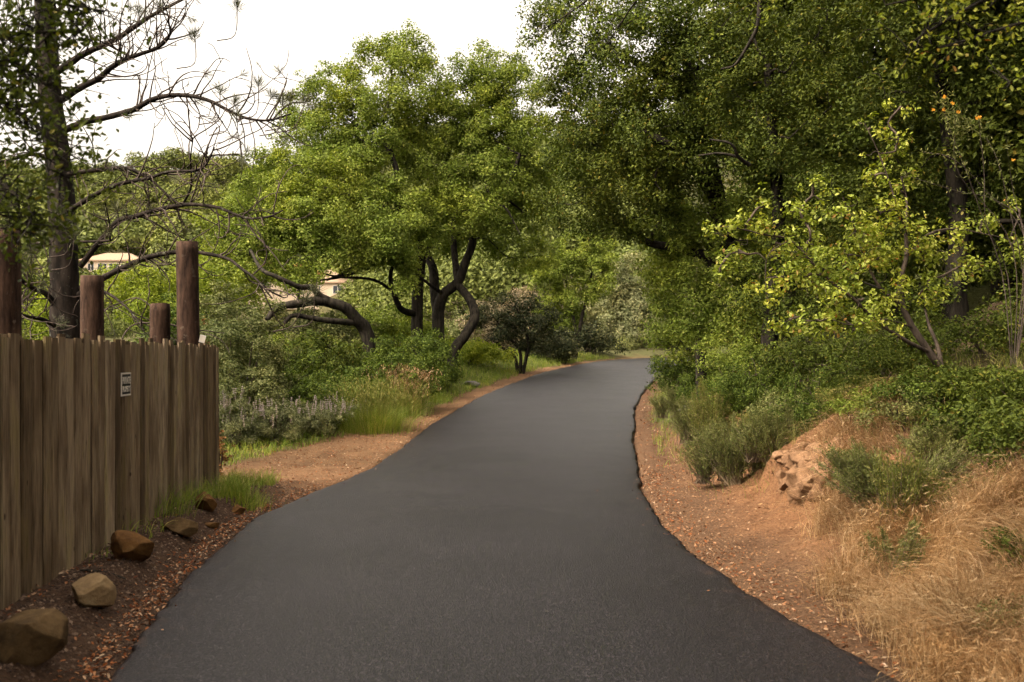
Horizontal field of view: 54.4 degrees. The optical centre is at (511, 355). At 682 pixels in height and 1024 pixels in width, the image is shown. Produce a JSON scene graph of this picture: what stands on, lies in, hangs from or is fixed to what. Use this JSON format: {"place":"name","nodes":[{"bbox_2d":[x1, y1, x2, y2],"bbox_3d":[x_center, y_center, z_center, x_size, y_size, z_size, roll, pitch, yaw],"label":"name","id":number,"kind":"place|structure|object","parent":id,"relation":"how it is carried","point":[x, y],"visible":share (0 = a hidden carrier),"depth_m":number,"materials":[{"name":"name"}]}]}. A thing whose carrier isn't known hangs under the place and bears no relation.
{"place":"outdoors","nodes":[
{"label":"outdoors","id":0,"kind":"place"},
{"bbox_2d":[0,0,880,172],"label":"sky","id":1,"kind":"structure","parent":0,"point":[311,31],"materials":[{"name":"white"}]},
{"bbox_2d":[110,357,899,681],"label":"road","id":2,"kind":"structure","parent":0,"point":[514,533],"depth_m":7.26,"materials":[{"name":"asphalt"}]},
{"bbox_2d":[0,72,1023,681],"bbox_3d":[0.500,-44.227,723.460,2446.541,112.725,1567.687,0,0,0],"label":"ground","id":3,"kind":"structure","parent":0,"point":[770,496],"depth_m":9.57,"materials":[{"name":"soil"}]},
{"bbox_2d":[0,227,21,335],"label":"log post","id":4,"kind":"object","parent":3,"relation":"on","point":[10,303],"visible":0.26,"depth_m":8.11,"materials":[{"name":"brown wood"}]},
{"bbox_2d":[0,608,68,665],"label":"rock","id":5,"kind":"object","parent":3,"relation":"on","point":[34,637],"visible":0.91,"depth_m":5.10,"materials":[{"name":"stone"}]},
{"bbox_2d":[22,288,49,339],"bbox_3d":[-13.119,-0.397,27.037,2.608,3.352,3.663,0,0,-36],"label":"leafy tree","id":6,"kind":"object","parent":3,"relation":"on","point":[38,327],"visible":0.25,"depth_m":26.31,"materials":[{"name":"green plant"}]},
{"bbox_2d":[22,256,49,311],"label":"leafy tree","id":7,"kind":"object","parent":3,"relation":"on","point":[36,284],"visible":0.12,"depth_m":44.56,"materials":[{"name":"plant"}]},
{"bbox_2d":[80,275,103,339],"bbox_3d":[-4.685,0.421,11.100,0.261,2.661,0.260,0,0,0],"label":"log post","id":8,"kind":"object","parent":3,"relation":"on","point":[92,305],"visible":0.21,"depth_m":11.00,"materials":[{"name":"brown wood"}]},
{"bbox_2d":[71,572,116,608],"bbox_3d":[-2.695,1.519,6.353,0.280,0.230,0.260,0,0,0],"label":"rock","id":9,"kind":"object","parent":3,"relation":"on","point":[95,590],"visible":0.98,"depth_m":6.34,"materials":[{"name":"stone"}]},
{"bbox_2d":[0,333,218,609],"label":"wooden fence","id":10,"kind":"object","parent":3,"relation":"on","point":[89,453],"visible":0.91,"depth_m":7.66,"materials":[{"name":"wood"}]},
{"bbox_2d":[78,253,147,273],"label":"house","id":11,"kind":"structure","parent":3,"relation":"on","point":[104,258],"depth_m":250.00,"materials":[{"name":"beige paint"}]},
{"bbox_2d":[110,530,154,561],"bbox_3d":[-2.941,1.466,7.637,0.329,0.270,0.280,0,0,41],"label":"rock","id":12,"kind":"object","parent":3,"relation":"on","point":[129,545],"visible":0.97,"depth_m":7.55,"materials":[{"name":"stone"}]},
{"bbox_2d":[94,259,176,337],"bbox_3d":[-9.818,-0.828,27.162,2.792,3.562,2.668,0,0,28],"label":"leafy tree","id":13,"kind":"object","parent":3,"relation":"on","point":[141,283],"visible":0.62,"depth_m":26.68,"materials":[{"name":"green plant"}]},
{"bbox_2d":[27,463,281,594],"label":"fence foot grass","id":14,"kind":"structure","parent":3,"relation":"on","point":[266,481],"depth_m":11.56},
{"bbox_2d":[149,303,170,344],"bbox_3d":[-4.350,0.575,12.301,0.267,2.452,0.262,0,0,0],"label":"log post","id":15,"kind":"object","parent":3,"relation":"on","point":[160,322],"visible":0.17,"depth_m":12.19,"materials":[{"name":"brown wood"}]},
{"bbox_2d":[0,483,320,681],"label":"mulch","id":16,"kind":"object","parent":3,"relation":"on","point":[39,602],"visible":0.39,"depth_m":7.06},
{"bbox_2d":[0,0,324,353],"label":"pine tree","id":17,"kind":"object","parent":3,"relation":"on","point":[62,294],"visible":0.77,"depth_m":14.00,"materials":[{"name":"brown plant"}]},
{"bbox_2d":[128,290,210,344],"bbox_3d":[-8.675,-0.306,25.213,2.098,2.785,2.998,0,0,-16],"label":"leafy tree","id":18,"kind":"object","parent":3,"relation":"on","point":[173,328],"visible":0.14,"depth_m":25.14,"materials":[{"name":"green plant"}]},
{"bbox_2d":[163,517,197,536],"bbox_3d":[-2.960,1.530,8.890,0.295,0.200,0.253,0,0,-25],"label":"rock","id":19,"kind":"object","parent":3,"relation":"on","point":[183,527],"visible":0.95,"depth_m":8.81,"materials":[{"name":"stone"}]},
{"bbox_2d":[151,474,220,518],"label":"grass tussock","id":20,"kind":"object","parent":3,"relation":"on","point":[174,505],"depth_m":9.65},
{"bbox_2d":[176,241,199,344],"bbox_3d":[-3.940,0.192,12.150,0.309,3.207,0.275,0,0,0],"label":"log post","id":21,"kind":"object","parent":3,"relation":"on","point":[187,290],"visible":0.45,"depth_m":12.04,"materials":[{"name":"brown wood"}]},
{"bbox_2d":[161,248,248,318],"bbox_3d":[-9.992,-1.383,32.122,2.934,4.274,3.463,0,0,-15],"label":"leafy tree","id":22,"kind":"object","parent":3,"relation":"on","point":[204,284],"visible":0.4,"depth_m":31.32,"materials":[{"name":"green plant"}]},
{"bbox_2d":[195,491,216,511],"bbox_3d":[-3.082,1.476,10.016,0.220,0.240,0.201,0,0,-35],"label":"rock","id":23,"kind":"object","parent":3,"relation":"on","point":[208,503],"visible":0.84,"depth_m":9.96,"materials":[{"name":"stone"}]},
{"bbox_2d":[200,252,275,322],"bbox_3d":[-10.229,-1.513,36.232,3.014,4.979,3.435,0,0,-32],"label":"leafy tree","id":24,"kind":"object","parent":3,"relation":"on","point":[254,298],"visible":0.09,"depth_m":35.75,"materials":[{"name":"plant"}]},
{"bbox_2d":[174,280,303,400],"bbox_3d":[-5.319,0.029,18.887,2.618,2.912,2.211,0,0,0],"label":"bush","id":25,"kind":"object","parent":3,"relation":"on","point":[271,354],"visible":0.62,"depth_m":18.83,"materials":[{"name":"green plant"}]},
{"bbox_2d":[193,470,287,512],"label":"grass tussock","id":26,"kind":"object","parent":3,"relation":"on","point":[230,492],"depth_m":10.92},
{"bbox_2d":[219,386,272,446],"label":"sage bush","id":27,"kind":"object","parent":3,"relation":"on","point":[249,432],"visible":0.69,"depth_m":16.99,"materials":[{"name":"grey plant"}]},
{"bbox_2d":[219,358,289,442],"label":"bush","id":28,"kind":"object","parent":3,"relation":"on","point":[269,386],"visible":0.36,"depth_m":17.76,"materials":[{"name":"green plant"}]},
{"bbox_2d":[230,393,330,443],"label":"sage bush","id":29,"kind":"object","parent":3,"relation":"on","point":[279,428],"visible":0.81,"depth_m":17.39,"materials":[{"name":"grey plant"}]},
{"bbox_2d":[244,263,318,310],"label":"house","id":30,"kind":"structure","parent":3,"relation":"on","point":[289,297],"depth_m":170.11,"materials":[{"name":"beige paint"}]},
{"bbox_2d":[261,258,325,319],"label":"leafy tree","id":31,"kind":"object","parent":3,"relation":"on","point":[297,278],"visible":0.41,"depth_m":40.07,"materials":[{"name":"plant"}]},
{"bbox_2d":[247,341,343,398],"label":"bush","id":32,"kind":"object","parent":3,"relation":"on","point":[314,357],"visible":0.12,"depth_m":21.44,"materials":[{"name":"green plant"}]},
{"bbox_2d":[263,370,347,430],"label":"bush","id":33,"kind":"object","parent":3,"relation":"on","point":[311,386],"visible":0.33,"depth_m":19.14,"materials":[{"name":"green plant"}]},
{"bbox_2d":[258,327,368,388],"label":"bush","id":34,"kind":"object","parent":3,"relation":"on","point":[343,359],"visible":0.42,"depth_m":22.68,"materials":[{"name":"green plant"}]},
{"bbox_2d":[248,302,394,365],"bbox_3d":[-5.437,-0.501,28.062,4.015,2.332,3.114,0,0,25],"label":"bush","id":35,"kind":"object","parent":3,"relation":"on","point":[340,332],"visible":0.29,"depth_m":27.78,"materials":[{"name":"green plant"}]},
{"bbox_2d":[288,392,356,435],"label":"sage bush","id":36,"kind":"object","parent":3,"relation":"on","point":[331,414],"visible":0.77,"depth_m":18.31,"materials":[{"name":"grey plant"}]},
{"bbox_2d":[319,270,356,296],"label":"house","id":37,"kind":"structure","parent":3,"relation":"on","point":[331,287],"depth_m":215.06,"materials":[{"name":"beige paint"}]},
{"bbox_2d":[298,361,392,410],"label":"bush","id":38,"kind":"object","parent":3,"relation":"on","point":[333,382],"visible":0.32,"depth_m":20.85,"materials":[{"name":"green plant"}]},
{"bbox_2d":[0,114,697,359],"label":"distant wood","id":39,"kind":"object","parent":3,"relation":"on","point":[482,273],"visible":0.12,"depth_m":245.41,"materials":[{"name":"plant"}]},
{"bbox_2d":[317,373,445,437],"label":"grass tussock","id":40,"kind":"object","parent":3,"relation":"on","point":[375,419],"depth_m":18.96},
{"bbox_2d":[188,18,586,383],"bbox_3d":[-3.181,-4.513,28.697,11.406,11.057,6.241,0,0,-25],"label":"oak tree","id":41,"kind":"object","parent":3,"relation":"on","point":[502,166],"visible":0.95,"depth_m":28.44,"materials":[{"name":"green plant"}]},
{"bbox_2d":[320,296,455,356],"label":"bush","id":42,"kind":"object","parent":3,"relation":"on","point":[387,328],"visible":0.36,"depth_m":32.02,"materials":[{"name":"green plant"}]},
{"bbox_2d":[336,334,448,406],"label":"bush","id":43,"kind":"object","parent":3,"relation":"on","point":[391,362],"visible":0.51,"depth_m":22.29,"materials":[{"name":"green plant"}]},
{"bbox_2d":[366,362,447,418],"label":"grass tussock","id":44,"kind":"object","parent":3,"relation":"on","point":[417,409],"depth_m":21.65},
{"bbox_2d":[372,355,450,398],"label":"bush","id":45,"kind":"object","parent":3,"relation":"on","point":[412,360],"visible":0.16,"depth_m":22.62,"materials":[{"name":"green plant"}]},
{"bbox_2d":[387,327,466,387],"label":"bush","id":46,"kind":"object","parent":3,"relation":"on","point":[442,346],"visible":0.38,"depth_m":25.16,"materials":[{"name":"green plant"}]},
{"bbox_2d":[444,308,484,343],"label":"bush","id":47,"kind":"object","parent":3,"relation":"on","point":[454,331],"visible":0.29,"depth_m":49.29,"materials":[{"name":"green plant"}]},
{"bbox_2d":[3,368,953,681],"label":"leaf litter","id":48,"kind":"object","parent":3,"relation":"on","point":[89,668],"visible":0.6,"depth_m":7.84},
{"bbox_2d":[445,337,516,366],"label":"bush","id":49,"kind":"object","parent":3,"relation":"on","point":[479,350],"visible":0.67,"depth_m":32.42,"materials":[{"name":"green plant"}]},
{"bbox_2d":[453,300,533,349],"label":"bush","id":50,"kind":"object","parent":3,"relation":"on","point":[486,330],"visible":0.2,"depth_m":45.53,"materials":[{"name":"green plant"}]},
{"bbox_2d":[458,288,575,373],"bbox_3d":[0.173,-0.744,34.139,4.026,3.153,2.583,0,0,0],"label":"tree","id":51,"kind":"object","parent":3,"relation":"on","point":[520,321],"visible":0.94,"depth_m":33.95,"materials":[{"name":"green plant"}]},
{"bbox_2d":[522,326,585,363],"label":"bush","id":52,"kind":"object","parent":3,"relation":"on","point":[565,355],"visible":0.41,"depth_m":39.68,"materials":[{"name":"green plant"}]},
{"bbox_2d":[523,228,623,359],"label":"tree","id":53,"kind":"object","parent":3,"relation":"on","point":[567,297],"visible":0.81,"depth_m":41.66,"materials":[{"name":"plant"}]},
{"bbox_2d":[555,299,625,323],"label":"bush","id":54,"kind":"object","parent":3,"relation":"on","point":[593,312],"visible":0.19,"depth_m":60.70,"materials":[{"name":"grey plant"}]},
{"bbox_2d":[562,321,630,354],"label":"bush","id":55,"kind":"object","parent":3,"relation":"on","point":[593,341],"visible":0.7,"depth_m":45.32,"materials":[{"name":"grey plant"}]},
{"bbox_2d":[596,332,641,350],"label":"bush","id":56,"kind":"object","parent":3,"relation":"on","point":[630,345],"visible":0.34,"depth_m":50.49,"materials":[{"name":"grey plant"}]},
{"bbox_2d":[593,250,679,347],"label":"tree","id":57,"kind":"object","parent":3,"relation":"on","point":[630,302],"visible":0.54,"depth_m":53.25,"materials":[{"name":"green plant"}]},
{"bbox_2d":[514,0,766,374],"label":"oak tree","id":58,"kind":"object","parent":3,"relation":"on","point":[681,134],"visible":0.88,"depth_m":18.04,"materials":[{"name":"green plant"}]},
{"bbox_2d":[648,383,691,418],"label":"sagebrush","id":59,"kind":"object","parent":3,"relation":"on","point":[671,403],"visible":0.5,"depth_m":19.02,"materials":[{"name":"green plant"}]},
{"bbox_2d":[645,348,715,397],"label":"bush","id":60,"kind":"object","parent":3,"relation":"on","point":[672,371],"visible":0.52,"depth_m":20.82,"materials":[{"name":"green plant"}]},
{"bbox_2d":[667,392,708,445],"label":"sagebrush","id":61,"kind":"object","parent":3,"relation":"on","point":[682,425],"visible":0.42,"depth_m":15.71,"materials":[{"name":"green plant"}]},
{"bbox_2d":[623,176,789,402],"bbox_3d":[3.602,-1.288,19.264,2.201,4.811,4.538,0,0,-27],"label":"oak tree","id":62,"kind":"object","parent":3,"relation":"on","point":[710,314],"visible":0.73,"depth_m":18.77,"materials":[{"name":"green plant"}]},
{"bbox_2d":[671,371,743,416],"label":"bush","id":63,"kind":"object","parent":3,"relation":"on","point":[686,393],"visible":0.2,"depth_m":16.25,"materials":[{"name":"green plant"}]},
{"bbox_2d":[682,376,753,445],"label":"sagebrush","id":64,"kind":"object","parent":3,"relation":"on","point":[715,411],"visible":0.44,"depth_m":14.19,"materials":[{"name":"green plant"}]},
{"bbox_2d":[674,411,789,486],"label":"sagebrush","id":65,"kind":"object","parent":3,"relation":"on","point":[723,458],"visible":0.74,"depth_m":11.98,"materials":[{"name":"green plant"}]},
{"bbox_2d":[688,331,793,408],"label":"bush","id":66,"kind":"object","parent":3,"relation":"on","point":[714,357],"visible":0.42,"depth_m":15.65,"materials":[{"name":"green plant"}]},
{"bbox_2d":[702,355,804,421],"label":"bush","id":67,"kind":"object","parent":3,"relation":"on","point":[751,390],"visible":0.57,"depth_m":13.86,"materials":[{"name":"green plant"}]},
{"bbox_2d":[646,0,864,314],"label":"oak tree","id":68,"kind":"object","parent":3,"relation":"on","point":[740,96],"visible":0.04,"depth_m":26.36,"materials":[{"name":"green plant"}]},
{"bbox_2d":[725,404,799,462],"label":"sagebrush","id":69,"kind":"object","parent":3,"relation":"on","point":[759,432],"visible":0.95,"depth_m":11.50,"materials":[{"name":"green plant"}]},
{"bbox_2d":[638,0,888,341],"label":"oak tree","id":70,"kind":"object","parent":3,"relation":"on","point":[758,38],"visible":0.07,"depth_m":22.97,"materials":[{"name":"green plant"}]},
{"bbox_2d":[744,372,820,435],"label":"bush","id":71,"kind":"object","parent":3,"relation":"on","point":[771,395],"visible":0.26,"depth_m":12.45,"materials":[{"name":"green plant"}]},
{"bbox_2d":[687,0,888,378],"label":"oak tree","id":72,"kind":"object","parent":3,"relation":"on","point":[768,103],"visible":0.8,"depth_m":16.09,"materials":[{"name":"green plant"}]},
{"bbox_2d":[743,311,871,394],"bbox_3d":[4.252,0.053,14.204,1.904,1.388,1.578,0,0,19],"label":"bush","id":73,"kind":"object","parent":3,"relation":"on","point":[793,353],"visible":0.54,"depth_m":14.00,"materials":[{"name":"green plant"}]},
{"bbox_2d":[772,437,851,503],"bbox_3d":[2.950,1.111,9.676,0.648,0.689,1.438,0,0,0],"label":"rock outcrop","id":74,"kind":"object","parent":3,"relation":"on","point":[791,477],"visible":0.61,"depth_m":9.50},
{"bbox_2d":[789,386,848,421],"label":"bush","id":75,"kind":"object","parent":3,"relation":"on","point":[810,406],"visible":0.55,"depth_m":10.91,"materials":[{"name":"green plant"}]},
{"bbox_2d":[765,353,878,431],"bbox_3d":[3.689,0.472,11.661,1.239,1.033,1.084,0,0,29],"label":"bush","id":76,"kind":"object","parent":3,"relation":"on","point":[796,378],"visible":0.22,"depth_m":11.66,"materials":[{"name":"green plant"}]},
{"bbox_2d":[814,383,878,403],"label":"bush","id":77,"kind":"object","parent":3,"relation":"on","point":[826,393],"visible":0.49,"depth_m":10.68,"materials":[{"name":"green plant"}]},
{"bbox_2d":[690,338,1023,522],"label":"undergrowth grass","id":78,"kind":"structure","parent":3,"relation":"on","point":[991,363],"depth_m":10.75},
{"bbox_2d":[772,368,947,465],"bbox_3d":[3.485,0.764,9.866,2.074,1.418,2.240,0,0,-29],"label":"straw tussock","id":79,"kind":"object","parent":3,"relation":"on","point":[845,424],"visible":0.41,"depth_m":9.87,"materials":[{"name":"beige plant"}]},
{"bbox_2d":[699,98,1023,370],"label":"shrub oak","id":80,"kind":"object","parent":3,"relation":"on","point":[868,234],"visible":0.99,"depth_m":10.44,"materials":[{"name":"green plant"}]},
{"bbox_2d":[825,383,899,425],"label":"bush","id":81,"kind":"object","parent":3,"relation":"on","point":[841,406],"visible":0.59,"depth_m":9.90,"materials":[{"name":"green plant"}]},
{"bbox_2d":[806,331,951,391],"bbox_3d":[4.059,0.127,11.158,1.492,0.824,1.321,0,0,-20],"label":"bush","id":82,"kind":"object","parent":3,"relation":"on","point":[891,360],"visible":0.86,"depth_m":11.02,"materials":[{"name":"green plant"}]},
{"bbox_2d":[748,0,1022,330],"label":"oak tree","id":83,"kind":"object","parent":3,"relation":"on","point":[878,57],"visible":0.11,"depth_m":19.97,"materials":[{"name":"green plant"}]},
{"bbox_2d":[858,516,931,580],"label":"sagebrush","id":84,"kind":"object","parent":3,"relation":"on","point":[910,545],"visible":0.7,"depth_m":6.82,"materials":[{"name":"green plant"}]},
{"bbox_2d":[853,384,941,430],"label":"bush","id":85,"kind":"object","parent":3,"relation":"on","point":[896,414],"visible":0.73,"depth_m":9.43,"materials":[{"name":"green plant"}]},
{"bbox_2d":[833,306,961,376],"bbox_3d":[4.923,-0.150,12.680,1.776,0.956,1.449,0,0,0],"label":"bush","id":86,"kind":"object","parent":3,"relation":"on","point":[861,333],"visible":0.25,"depth_m":12.50,"materials":[{"name":"green plant"}]},
{"bbox_2d":[811,436,988,520],"bbox_3d":[3.109,0.975,7.991,1.389,0.683,0.950,0,0,26],"label":"sagebrush","id":87,"kind":"object","parent":3,"relation":"on","point":[852,476],"visible":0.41,"depth_m":7.94,"materials":[{"name":"green plant"}]},
{"bbox_2d":[863,446,957,534],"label":"sagebrush","id":88,"kind":"object","parent":3,"relation":"on","point":[902,477],"visible":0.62,"depth_m":7.46,"materials":[{"name":"green plant"}]},
{"bbox_2d":[803,0,1023,336],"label":"oak tree","id":89,"kind":"object","parent":3,"relation":"on","point":[955,304],"visible":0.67,"depth_m":14.67,"materials":[{"name":"green plant"}]},
{"bbox_2d":[832,0,1023,295],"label":"oak tree","id":90,"kind":"object","parent":3,"relation":"on","point":[916,133],"visible":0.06,"depth_m":18.20,"materials":[{"name":"green plant"}]},
{"bbox_2d":[867,367,988,409],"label":"bush","id":91,"kind":"object","parent":3,"relation":"on","point":[915,389],"visible":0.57,"depth_m":9.45,"materials":[{"name":"green plant"}]},
{"bbox_2d":[849,0,1023,241],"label":"oak tree","id":92,"kind":"object","parent":3,"relation":"on","point":[991,125],"visible":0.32,"depth_m":14.53,"materials":[{"name":"green plant"}]},
{"bbox_2d":[887,415,996,464],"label":"sagebrush","id":93,"kind":"object","parent":3,"relation":"on","point":[933,439],"visible":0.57,"depth_m":8.35,"materials":[{"name":"green plant"}]},
{"bbox_2d":[887,359,1009,400],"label":"bush","id":94,"kind":"object","parent":3,"relation":"on","point":[933,370],"visible":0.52,"depth_m":9.46,"materials":[{"name":"green plant"}]},
{"bbox_2d":[887,364,1023,388],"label":"bush","id":95,"kind":"object","parent":3,"relation":"on","point":[983,371],"visible":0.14,"depth_m":9.61,"materials":[{"name":"green plant"}]},
{"bbox_2d":[902,79,1023,365],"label":"flowering shrub","id":96,"kind":"object","parent":3,"relation":"on","point":[964,127],"visible":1,"depth_m":10.19,"materials":[{"name":"orange plant"}]},
{"bbox_2d":[904,303,1023,359],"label":"bush","id":97,"kind":"object","parent":3,"relation":"on","point":[998,331],"visible":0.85,"depth_m":11.30,"materials":[{"name":"green plant"}]},
{"bbox_2d":[913,364,1023,453],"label":"bush","id":98,"kind":"object","parent":3,"relation":"on","point":[998,399],"visible":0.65,"depth_m":8.28,"materials":[{"name":"green plant"}]},
{"bbox_2d":[930,362,1023,396],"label":"bush","id":99,"kind":"object","parent":3,"relation":"on","point":[977,372],"visible":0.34,"depth_m":9.27,"materials":[{"name":"green plant"}]},
{"bbox_2d":[959,402,1023,484],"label":"bush","id":100,"kind":"object","parent":3,"relation":"on","point":[1006,441],"visible":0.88,"depth_m":7.32,"materials":[{"name":"green plant"}]},
{"bbox_2d":[969,592,1023,640],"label":"bush","id":101,"kind":"object","parent":3,"relation":"on","point":[997,615],"visible":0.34,"depth_m":5.58,"materials":[{"name":"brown plant"}]},
{"bbox_2d":[980,526,1023,569],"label":"bush","id":102,"kind":"object","parent":3,"relation":"on","point":[1002,543],"visible":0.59,"depth_m":6.27,"materials":[{"name":"green plant"}]},
{"bbox_2d":[219,316,816,467],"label":"verge grass","id":103,"kind":"structure","parent":0,"point":[501,372],"depth_m":25.87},
{"bbox_2d":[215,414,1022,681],"bbox_3d":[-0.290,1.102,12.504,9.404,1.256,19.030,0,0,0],"label":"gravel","id":104,"kind":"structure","parent":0,"point":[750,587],"depth_m":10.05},
{"bbox_2d":[759,409,1023,681],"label":"dry grass","id":105,"kind":"structure","parent":0,"point":[925,613],"depth_m":6.32,"materials":[{"name":"plant"}]},
{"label":"oak tree","id":106,"kind":"object","parent":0,"visible":0},
{"bbox_2d":[0,0,154,287],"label":"leafy branch","id":107,"kind":"object","parent":106,"relation":"attached to","point":[16,88],"visible":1,"depth_m":4.44,"materials":[{"name":"plant"}]},
{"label":"oak tree","id":108,"kind":"object","parent":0,"visible":0},
{"bbox_2d":[516,0,781,77],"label":"leafy branch","id":109,"kind":"object","parent":108,"relation":"attached to","point":[580,4],"visible":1,"depth_m":8.91,"materials":[{"name":"plant"}]},
{"bbox_2d":[870,0,1023,106],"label":"leafy branch","id":110,"kind":"object","parent":108,"relation":"attached to","point":[957,15],"visible":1,"depth_m":5.03,"materials":[{"name":"plant"}]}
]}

